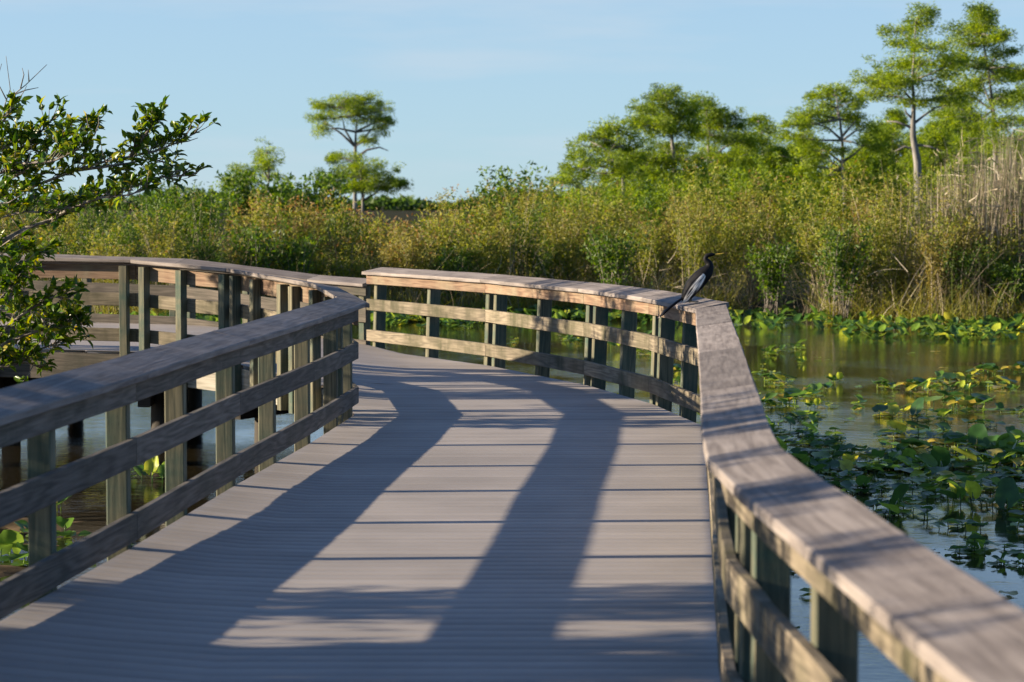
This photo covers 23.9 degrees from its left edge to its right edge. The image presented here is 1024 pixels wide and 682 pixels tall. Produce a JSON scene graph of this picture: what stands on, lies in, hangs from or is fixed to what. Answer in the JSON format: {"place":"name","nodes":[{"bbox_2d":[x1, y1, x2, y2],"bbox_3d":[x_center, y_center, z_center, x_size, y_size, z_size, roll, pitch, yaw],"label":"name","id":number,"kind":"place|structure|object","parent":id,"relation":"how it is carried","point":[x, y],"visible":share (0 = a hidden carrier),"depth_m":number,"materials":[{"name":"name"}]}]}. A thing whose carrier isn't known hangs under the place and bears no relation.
{"place":"outdoors","nodes":[
{"label":"outdoors","id":0,"kind":"place"},
{"bbox_2d":[0,517,91,577],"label":"mud","id":1,"kind":"structure","parent":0,"point":[6,570],"depth_m":18.46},
{"bbox_2d":[0,529,28,565],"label":"pond lily","id":2,"kind":"object","parent":1,"relation":"on","point":[13,540],"visible":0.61,"depth_m":18.99,"materials":[{"name":"green plant"}]},
{"bbox_2d":[14,516,75,536],"bbox_3d":[-3.962,1.609,20.260,0.641,0.280,0.403,0,3,1],"label":"pond lily","id":3,"kind":"object","parent":1,"relation":"on","point":[62,522],"visible":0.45,"depth_m":20.32,"materials":[{"name":"green plant"}]},
{"bbox_2d":[0,58,220,383],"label":"leafy tree","id":4,"kind":"object","parent":1,"relation":"on","point":[12,164],"visible":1,"depth_m":20.75,"materials":[{"name":"green plant"}]},
{"bbox_2d":[0,202,969,322],"bbox_3d":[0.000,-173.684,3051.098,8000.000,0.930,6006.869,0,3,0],"label":"terrain","id":5,"kind":"structure","parent":0,"point":[392,214],"depth_m":91.49,"materials":[{"name":"plant"}]},
{"bbox_2d":[153,185,236,258],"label":"shrub","id":6,"kind":"object","parent":5,"relation":"on","point":[222,197],"visible":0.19,"depth_m":76.00,"materials":[{"name":"green plant"}]},
{"bbox_2d":[208,165,269,254],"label":"shrub","id":7,"kind":"object","parent":5,"relation":"on","point":[242,192],"visible":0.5,"depth_m":83.82,"materials":[{"name":"green plant"}]},
{"bbox_2d":[214,162,264,193],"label":"cypress tree","id":8,"kind":"object","parent":5,"relation":"on","point":[241,168],"visible":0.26,"depth_m":139.85,"materials":[{"name":"green plant"}]},
{"bbox_2d":[222,215,295,296],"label":"shrub","id":9,"kind":"object","parent":5,"relation":"on","point":[263,260],"visible":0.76,"depth_m":56.88,"materials":[{"name":"green plant"}]},
{"bbox_2d":[247,136,285,222],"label":"cypress tree","id":10,"kind":"object","parent":5,"relation":"on","point":[263,160],"visible":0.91,"depth_m":149.56,"materials":[{"name":"green plant"}]},
{"bbox_2d":[250,168,340,244],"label":"shrub","id":11,"kind":"object","parent":5,"relation":"on","point":[289,187],"visible":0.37,"depth_m":79.65,"materials":[{"name":"green plant"}]},
{"bbox_2d":[267,228,324,273],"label":"shrub","id":12,"kind":"object","parent":5,"relation":"on","point":[290,262],"visible":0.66,"depth_m":56.81,"materials":[{"name":"green plant"}]},
{"bbox_2d":[0,183,612,210],"bbox_3d":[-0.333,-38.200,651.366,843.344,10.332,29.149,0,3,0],"label":"treeline","id":13,"kind":"object","parent":5,"relation":"on","point":[400,203],"visible":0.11,"depth_m":642.99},
{"bbox_2d":[304,167,354,265],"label":"shrub","id":14,"kind":"object","parent":5,"relation":"on","point":[343,191],"visible":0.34,"depth_m":81.74,"materials":[{"name":"green plant"}]},
{"bbox_2d":[303,90,397,224],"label":"cypress tree","id":15,"kind":"object","parent":5,"relation":"on","point":[354,105],"visible":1,"depth_m":189.28,"materials":[{"name":"green plant"}]},
{"bbox_2d":[313,149,413,236],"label":"cypress tree","id":16,"kind":"object","parent":5,"relation":"on","point":[361,182],"visible":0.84,"depth_m":148.83,"materials":[{"name":"green plant"}]},
{"bbox_2d":[414,239,489,306],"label":"shrub","id":17,"kind":"object","parent":5,"relation":"on","point":[456,267],"visible":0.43,"depth_m":57.62,"materials":[{"name":"green plant"}]},
{"bbox_2d":[458,179,520,239],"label":"shrub","id":18,"kind":"object","parent":5,"relation":"on","point":[496,199],"visible":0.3,"depth_m":73.80,"materials":[{"name":"green plant"}]},
{"bbox_2d":[0,147,1020,314],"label":"shrubbery","id":19,"kind":"object","parent":5,"relation":"on","point":[202,254],"visible":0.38,"depth_m":59.32,"materials":[{"name":"green plant"}]},
{"bbox_2d":[0,149,1023,317],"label":"thicket","id":20,"kind":"object","parent":5,"relation":"on","point":[671,230],"visible":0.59,"depth_m":59.30,"materials":[{"name":"green plant"}]},
{"bbox_2d":[477,160,547,274],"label":"shrub","id":21,"kind":"object","parent":5,"relation":"on","point":[505,178],"visible":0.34,"depth_m":73.67,"materials":[{"name":"green plant"}]},
{"bbox_2d":[3,168,1023,325],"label":"dry stalks","id":22,"kind":"object","parent":5,"relation":"on","point":[748,301],"visible":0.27,"depth_m":57.88,"materials":[{"name":"plant"}]},
{"bbox_2d":[37,269,1023,325],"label":"grass","id":23,"kind":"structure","parent":5,"relation":"on","point":[477,303],"depth_m":55.26,"materials":[{"name":"green plant"}]},
{"bbox_2d":[511,170,562,269],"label":"shrub","id":24,"kind":"object","parent":5,"relation":"on","point":[545,184],"visible":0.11,"depth_m":75.76,"materials":[{"name":"green plant"}]},
{"bbox_2d":[539,113,655,200],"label":"cypress tree","id":25,"kind":"object","parent":5,"relation":"on","point":[616,152],"visible":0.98,"depth_m":104.53,"materials":[{"name":"green plant"}]},
{"bbox_2d":[580,224,651,312],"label":"shrub","id":26,"kind":"object","parent":5,"relation":"on","point":[602,258],"visible":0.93,"depth_m":57.37,"materials":[{"name":"green plant"}]},
{"bbox_2d":[608,155,660,198],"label":"cypress tree","id":27,"kind":"object","parent":5,"relation":"on","point":[635,186],"visible":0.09,"depth_m":117.12,"materials":[{"name":"green plant"}]},
{"bbox_2d":[615,82,717,197],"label":"cypress tree","id":28,"kind":"object","parent":5,"relation":"on","point":[668,121],"visible":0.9,"depth_m":111.34,"materials":[{"name":"green plant"}]},
{"bbox_2d":[658,90,765,247],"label":"cypress tree","id":29,"kind":"object","parent":5,"relation":"on","point":[717,119],"visible":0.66,"depth_m":116.94,"materials":[{"name":"green plant"}]},
{"bbox_2d":[726,113,798,173],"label":"cypress tree","id":30,"kind":"object","parent":5,"relation":"on","point":[763,123],"visible":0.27,"depth_m":123.86,"materials":[{"name":"green plant"}]},
{"bbox_2d":[733,234,802,314],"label":"shrub","id":31,"kind":"object","parent":5,"relation":"on","point":[779,263],"visible":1,"depth_m":56.45,"materials":[{"name":"green plant"}]},
{"bbox_2d":[754,138,800,250],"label":"cypress tree","id":32,"kind":"object","parent":5,"relation":"on","point":[783,151],"visible":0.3,"depth_m":118.87,"materials":[{"name":"green plant"}]},
{"bbox_2d":[551,128,1023,249],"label":"undergrowth","id":33,"kind":"object","parent":5,"relation":"on","point":[742,181],"visible":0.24,"depth_m":101.71,"materials":[{"name":"plant"}]},
{"bbox_2d":[784,129,833,169],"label":"cypress tree","id":34,"kind":"object","parent":5,"relation":"on","point":[823,157],"visible":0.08,"depth_m":127.01,"materials":[{"name":"green plant"}]},
{"bbox_2d":[769,80,894,250],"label":"cypress tree","id":35,"kind":"object","parent":5,"relation":"on","point":[804,120],"visible":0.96,"depth_m":99.61,"materials":[{"name":"green plant"}]},
{"bbox_2d":[804,220,880,317],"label":"shrub","id":36,"kind":"object","parent":5,"relation":"on","point":[838,259],"visible":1,"depth_m":54.95,"materials":[{"name":"green plant"}]},
{"bbox_2d":[829,146,892,197],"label":"cypress tree","id":37,"kind":"object","parent":5,"relation":"on","point":[865,155],"visible":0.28,"depth_m":104.26,"materials":[{"name":"green plant"}]},
{"bbox_2d":[845,122,913,252],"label":"cypress tree","id":38,"kind":"object","parent":5,"relation":"on","point":[890,138],"visible":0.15,"depth_m":109.33,"materials":[{"name":"green plant"}]},
{"bbox_2d":[861,102,916,249],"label":"cypress tree","id":39,"kind":"object","parent":5,"relation":"on","point":[894,114],"visible":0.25,"depth_m":123.01,"materials":[{"name":"green plant"}]},
{"bbox_2d":[845,1,976,264],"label":"cypress tree","id":40,"kind":"object","parent":5,"relation":"on","point":[880,80],"visible":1,"depth_m":91.41,"materials":[{"name":"green plant"}]},
{"bbox_2d":[897,118,962,200],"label":"cypress tree","id":41,"kind":"object","parent":5,"relation":"on","point":[937,130],"visible":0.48,"depth_m":107.16,"materials":[{"name":"green plant"}]},
{"bbox_2d":[902,95,991,170],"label":"cypress tree","id":42,"kind":"object","parent":5,"relation":"on","point":[943,110],"visible":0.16,"depth_m":117.39,"materials":[{"name":"green plant"}]},
{"bbox_2d":[876,118,1023,317],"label":"reeds","id":43,"kind":"object","parent":5,"relation":"on","point":[992,217],"visible":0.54,"depth_m":55.90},
{"bbox_2d":[935,121,992,182],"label":"cypress tree","id":44,"kind":"object","parent":5,"relation":"on","point":[958,144],"visible":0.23,"depth_m":104.90,"materials":[{"name":"green plant"}]},
{"bbox_2d":[932,0,1023,187],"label":"cypress tree","id":45,"kind":"object","parent":5,"relation":"on","point":[981,16],"visible":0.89,"depth_m":95.29,"materials":[{"name":"green plant"}]},
{"bbox_2d":[976,248,1023,317],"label":"shrub","id":46,"kind":"object","parent":5,"relation":"on","point":[1002,272],"visible":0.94,"depth_m":54.42,"materials":[{"name":"green plant"}]},
{"bbox_2d":[986,69,1023,155],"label":"cypress tree","id":47,"kind":"object","parent":5,"relation":"on","point":[1021,88],"visible":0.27,"depth_m":103.86,"materials":[{"name":"green plant"}]},
{"bbox_2d":[0,316,1023,681],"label":"water","id":48,"kind":"structure","parent":0,"point":[864,362],"depth_m":31.33,"materials":[{"name":"green liquid"}]},
{"bbox_2d":[143,456,164,482],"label":"pond lily","id":49,"kind":"object","parent":48,"relation":"on","point":[152,464],"visible":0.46,"depth_m":24.16,"materials":[{"name":"green plant"}]},
{"bbox_2d":[0,321,720,681],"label":"boardwalk","id":50,"kind":"structure","parent":48,"relation":"in","point":[420,519],"depth_m":12.83,"materials":[{"name":"wood"}]},
{"bbox_2d":[0,297,365,619],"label":"railing","id":51,"kind":"object","parent":50,"relation":"attached to","point":[35,413],"visible":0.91,"depth_m":13.36,"materials":[{"name":"wood"}]},
{"bbox_2d":[0,257,369,413],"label":"railing","id":52,"kind":"object","parent":50,"relation":"attached to","point":[228,308],"visible":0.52,"depth_m":26.28,"materials":[{"name":"wood"}]},
{"bbox_2d":[0,253,370,345],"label":"railing","id":53,"kind":"object","parent":50,"relation":"attached to","point":[356,286],"visible":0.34,"depth_m":32.46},
{"bbox_2d":[362,267,728,422],"bbox_3d":[0.237,0.053,25.763,0.909,1.396,11.410,-1,3,-18],"label":"railing","id":54,"kind":"object","parent":50,"relation":"attached to","point":[596,331],"visible":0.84,"depth_m":25.41,"materials":[{"name":"wood"}]},
{"bbox_2d":[658,253,722,317],"bbox_3d":[1.535,-0.476,20.752,0.579,0.561,0.165,0,3,-5],"label":"bird","id":55,"kind":"object","parent":54,"relation":"on","point":[697,281],"visible":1,"depth_m":20.70},
{"bbox_2d":[695,305,780,681],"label":"railing","id":56,"kind":"object","parent":50,"relation":"attached to","point":[734,420],"visible":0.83,"depth_m":10.14,"materials":[{"name":"wood"}]},
{"bbox_2d":[708,448,1023,681],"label":"railing","id":57,"kind":"object","parent":50,"relation":"attached to","point":[913,610],"visible":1,"depth_m":6.48,"materials":[{"name":"wood"}]},
{"bbox_2d":[6,300,1023,342],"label":"lily bed","id":58,"kind":"object","parent":48,"relation":"on","point":[901,325],"visible":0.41,"depth_m":53.06,"materials":[{"name":"green plant"}]},
{"bbox_2d":[762,388,806,405],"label":"pond lily","id":59,"kind":"object","parent":48,"relation":"on","point":[789,393],"visible":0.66,"depth_m":33.10,"materials":[{"name":"green plant"}]},
{"bbox_2d":[773,413,818,427],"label":"pond lily","id":60,"kind":"object","parent":48,"relation":"on","point":[812,417],"visible":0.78,"depth_m":29.85,"materials":[{"name":"green plant"}]},
{"bbox_2d":[777,433,833,443],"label":"pond lily","id":61,"kind":"object","parent":48,"relation":"on","point":[784,437],"visible":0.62,"depth_m":27.98,"materials":[{"name":"green plant"}]},
{"bbox_2d":[797,383,825,397],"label":"pond lily","id":62,"kind":"object","parent":48,"relation":"on","point":[817,386],"visible":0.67,"depth_m":34.41,"materials":[{"name":"green plant"}]},
{"bbox_2d":[788,451,836,473],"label":"pond lily","id":63,"kind":"object","parent":48,"relation":"on","point":[813,462],"visible":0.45,"depth_m":24.70,"materials":[{"name":"green plant"}]},
{"bbox_2d":[813,464,852,480],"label":"pond lily","id":64,"kind":"object","parent":48,"relation":"on","point":[818,467],"visible":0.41,"depth_m":24.21,"materials":[{"name":"green plant"}]},
{"bbox_2d":[810,444,857,459],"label":"pond lily","id":65,"kind":"object","parent":48,"relation":"on","point":[824,454],"visible":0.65,"depth_m":25.91,"materials":[{"name":"green plant"}]},
{"bbox_2d":[800,440,871,454],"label":"pond lily","id":66,"kind":"object","parent":48,"relation":"on","point":[827,442],"visible":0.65,"depth_m":26.83,"materials":[{"name":"green plant"}]},
{"bbox_2d":[821,459,853,473],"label":"pond lily","id":67,"kind":"object","parent":48,"relation":"on","point":[847,464],"visible":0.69,"depth_m":24.76,"materials":[{"name":"green plant"}]},
{"bbox_2d":[816,470,866,481],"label":"pond lily","id":68,"kind":"object","parent":48,"relation":"on","point":[839,477],"visible":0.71,"depth_m":24.23,"materials":[{"name":"green plant"}]},
{"bbox_2d":[822,475,879,493],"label":"pond lily","id":69,"kind":"object","parent":48,"relation":"on","point":[862,479],"visible":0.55,"depth_m":23.26,"materials":[{"name":"green plant"}]},
{"bbox_2d":[842,453,876,468],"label":"pond lily","id":70,"kind":"object","parent":48,"relation":"on","point":[853,458],"visible":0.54,"depth_m":25.38,"materials":[{"name":"green plant"}]},
{"bbox_2d":[831,480,890,491],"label":"pond lily","id":71,"kind":"object","parent":48,"relation":"on","point":[846,483],"visible":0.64,"depth_m":23.34,"materials":[{"name":"green plant"}]},
{"bbox_2d":[856,451,898,470],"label":"pond lily","id":72,"kind":"object","parent":48,"relation":"on","point":[893,454],"visible":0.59,"depth_m":25.29,"materials":[{"name":"green plant"}]},
{"bbox_2d":[856,462,913,475],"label":"pond lily","id":73,"kind":"object","parent":48,"relation":"on","point":[879,466],"visible":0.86,"depth_m":24.68,"materials":[{"name":"green plant"}]},
{"bbox_2d":[872,404,899,417],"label":"pond lily","id":74,"kind":"object","parent":48,"relation":"on","point":[895,409],"visible":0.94,"depth_m":31.36,"materials":[{"name":"green plant"}]},
{"bbox_2d":[864,498,917,515],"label":"pond lily","id":75,"kind":"object","parent":48,"relation":"on","point":[870,503],"visible":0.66,"depth_m":21.87,"materials":[{"name":"green plant"}]},
{"bbox_2d":[878,420,928,439],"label":"pond lily","id":76,"kind":"object","parent":48,"relation":"on","point":[899,426],"visible":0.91,"depth_m":28.57,"materials":[{"name":"green plant"}]},
{"bbox_2d":[871,483,937,518],"bbox_3d":[3.360,1.482,21.491,0.686,0.396,0.660,-2,4,-27],"label":"pond lily","id":77,"kind":"object","parent":48,"relation":"on","point":[899,491],"visible":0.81,"depth_m":21.55,"materials":[{"name":"green plant"}]},
{"bbox_2d":[888,493,925,502],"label":"pond lily","id":78,"kind":"object","parent":48,"relation":"on","point":[907,498],"visible":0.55,"depth_m":22.52,"materials":[{"name":"green plant"}]},
{"bbox_2d":[888,438,930,454],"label":"pond lily","id":79,"kind":"object","parent":48,"relation":"on","point":[907,443],"visible":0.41,"depth_m":26.31,"materials":[{"name":"green plant"}]},
{"bbox_2d":[896,377,930,390],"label":"pond lily","id":80,"kind":"object","parent":48,"relation":"on","point":[918,380],"visible":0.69,"depth_m":35.82,"materials":[{"name":"green plant"}]},
{"bbox_2d":[889,482,950,498],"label":"pond lily","id":81,"kind":"object","parent":48,"relation":"on","point":[925,494],"visible":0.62,"depth_m":22.97,"materials":[{"name":"green plant"}]},
{"bbox_2d":[895,446,951,469],"bbox_3d":[4.196,1.274,25.102,0.678,0.391,0.652,3,4,41],"label":"pond lily","id":82,"kind":"object","parent":48,"relation":"on","point":[939,454],"visible":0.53,"depth_m":25.06,"materials":[{"name":"green plant"}]},
{"bbox_2d":[910,453,948,482],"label":"pond lily","id":83,"kind":"object","parent":48,"relation":"on","point":[927,459],"visible":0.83,"depth_m":24.25,"materials":[{"name":"green plant"}]},
{"bbox_2d":[905,397,953,420],"bbox_3d":[5.417,0.934,30.942,0.668,0.401,0.695,-1,3,-17],"label":"pond lily","id":84,"kind":"object","parent":48,"relation":"on","point":[918,404],"visible":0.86,"depth_m":31.06,"materials":[{"name":"green plant"}]},
{"bbox_2d":[906,422,952,433],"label":"pond lily","id":85,"kind":"object","parent":48,"relation":"on","point":[944,426],"visible":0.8,"depth_m":29.26,"materials":[{"name":"green plant"}]},
{"bbox_2d":[902,470,963,485],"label":"pond lily","id":86,"kind":"object","parent":48,"relation":"on","point":[922,480],"visible":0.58,"depth_m":23.92,"materials":[{"name":"green plant"}]},
{"bbox_2d":[917,474,954,494],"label":"pond lily","id":87,"kind":"object","parent":48,"relation":"on","point":[941,478],"visible":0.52,"depth_m":23.12,"materials":[{"name":"green plant"}]},
{"bbox_2d":[925,389,964,405],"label":"pond lily","id":88,"kind":"object","parent":48,"relation":"on","point":[953,393],"visible":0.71,"depth_m":33.10,"materials":[{"name":"green plant"}]},
{"bbox_2d":[928,432,969,449],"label":"pond lily","id":89,"kind":"object","parent":48,"relation":"on","point":[950,439],"visible":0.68,"depth_m":27.09,"materials":[{"name":"green plant"}]},
{"bbox_2d":[939,372,965,383],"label":"pond lily","id":90,"kind":"object","parent":48,"relation":"on","point":[959,375],"visible":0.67,"depth_m":37.15,"materials":[{"name":"green plant"}]},
{"bbox_2d":[936,480,980,506],"bbox_3d":[4.119,1.436,22.257,0.411,0.340,0.273,1,4,19],"label":"pond lily","id":91,"kind":"object","parent":48,"relation":"on","point":[972,489],"visible":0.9,"depth_m":22.20,"materials":[{"name":"green plant"}]},
{"bbox_2d":[929,518,988,531],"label":"pond lily","id":92,"kind":"object","parent":48,"relation":"on","point":[953,520],"visible":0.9,"depth_m":20.65,"materials":[{"name":"green plant"}]},
{"bbox_2d":[936,470,989,496],"bbox_3d":[4.255,1.419,23.109,0.492,0.337,0.619,-3,4,-39],"label":"pond lily","id":93,"kind":"object","parent":48,"relation":"on","point":[954,483],"visible":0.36,"depth_m":23.09,"materials":[{"name":"green plant"}]},
{"bbox_2d":[937,446,993,469],"bbox_3d":[4.711,1.291,25.347,0.641,0.357,0.536,-1,4,-24],"label":"pond lily","id":94,"kind":"object","parent":48,"relation":"on","point":[970,455],"visible":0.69,"depth_m":25.42,"materials":[{"name":"green plant"}]},
{"bbox_2d":[949,531,984,554],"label":"pond lily","id":95,"kind":"object","parent":48,"relation":"on","point":[971,542],"visible":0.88,"depth_m":19.23,"materials":[{"name":"green plant"}]},
{"bbox_2d":[946,393,995,410],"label":"pond lily","id":96,"kind":"object","parent":48,"relation":"on","point":[974,399],"visible":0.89,"depth_m":32.34,"materials":[{"name":"green plant"}]},
{"bbox_2d":[959,443,1007,451],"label":"pond lily","id":97,"kind":"object","parent":48,"relation":"on","point":[984,447],"visible":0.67,"depth_m":26.95,"materials":[{"name":"green plant"}]},
{"bbox_2d":[961,418,1005,427],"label":"pond lily","id":98,"kind":"object","parent":48,"relation":"on","point":[980,421],"visible":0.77,"depth_m":29.90,"materials":[{"name":"green plant"}]},
{"bbox_2d":[952,461,1023,471],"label":"pond lily","id":99,"kind":"object","parent":48,"relation":"on","point":[971,465],"visible":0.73,"depth_m":25.06,"materials":[{"name":"green plant"}]},
{"bbox_2d":[975,363,1001,374],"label":"pond lily","id":100,"kind":"object","parent":48,"relation":"on","point":[990,367],"visible":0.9,"depth_m":38.95,"materials":[{"name":"green plant"}]},
{"bbox_2d":[960,533,1023,553],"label":"pond lily","id":101,"kind":"object","parent":48,"relation":"on","point":[975,536],"visible":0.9,"depth_m":19.32,"materials":[{"name":"green plant"}]},
{"bbox_2d":[967,423,1019,449],"bbox_3d":[5.518,1.142,27.297,0.715,0.412,0.687,3,4,37],"label":"pond lily","id":102,"kind":"object","parent":48,"relation":"on","point":[978,432],"visible":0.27,"depth_m":27.30,"materials":[{"name":"green plant"}]},
{"bbox_2d":[977,448,1015,468],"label":"pond lily","id":103,"kind":"object","parent":48,"relation":"on","point":[994,460],"visible":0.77,"depth_m":25.30,"materials":[{"name":"green plant"}]},
{"bbox_2d":[978,433,1020,448],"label":"pond lily","id":104,"kind":"object","parent":48,"relation":"on","point":[1009,441],"visible":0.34,"depth_m":26.83,"materials":[{"name":"green plant"}]},
{"bbox_2d":[994,481,1023,514],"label":"pond lily","id":105,"kind":"object","parent":48,"relation":"on","point":[1008,491],"visible":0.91,"depth_m":21.71,"materials":[{"name":"green plant"}]},
{"bbox_2d":[995,447,1023,468],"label":"pond lily","id":106,"kind":"object","parent":48,"relation":"on","point":[1016,460],"visible":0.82,"depth_m":25.34,"materials":[{"name":"green plant"}]},
{"bbox_2d":[0,0,1023,201],"label":"sky","id":107,"kind":"structure","parent":0,"point":[472,84],"materials":[{"name":"blue"}]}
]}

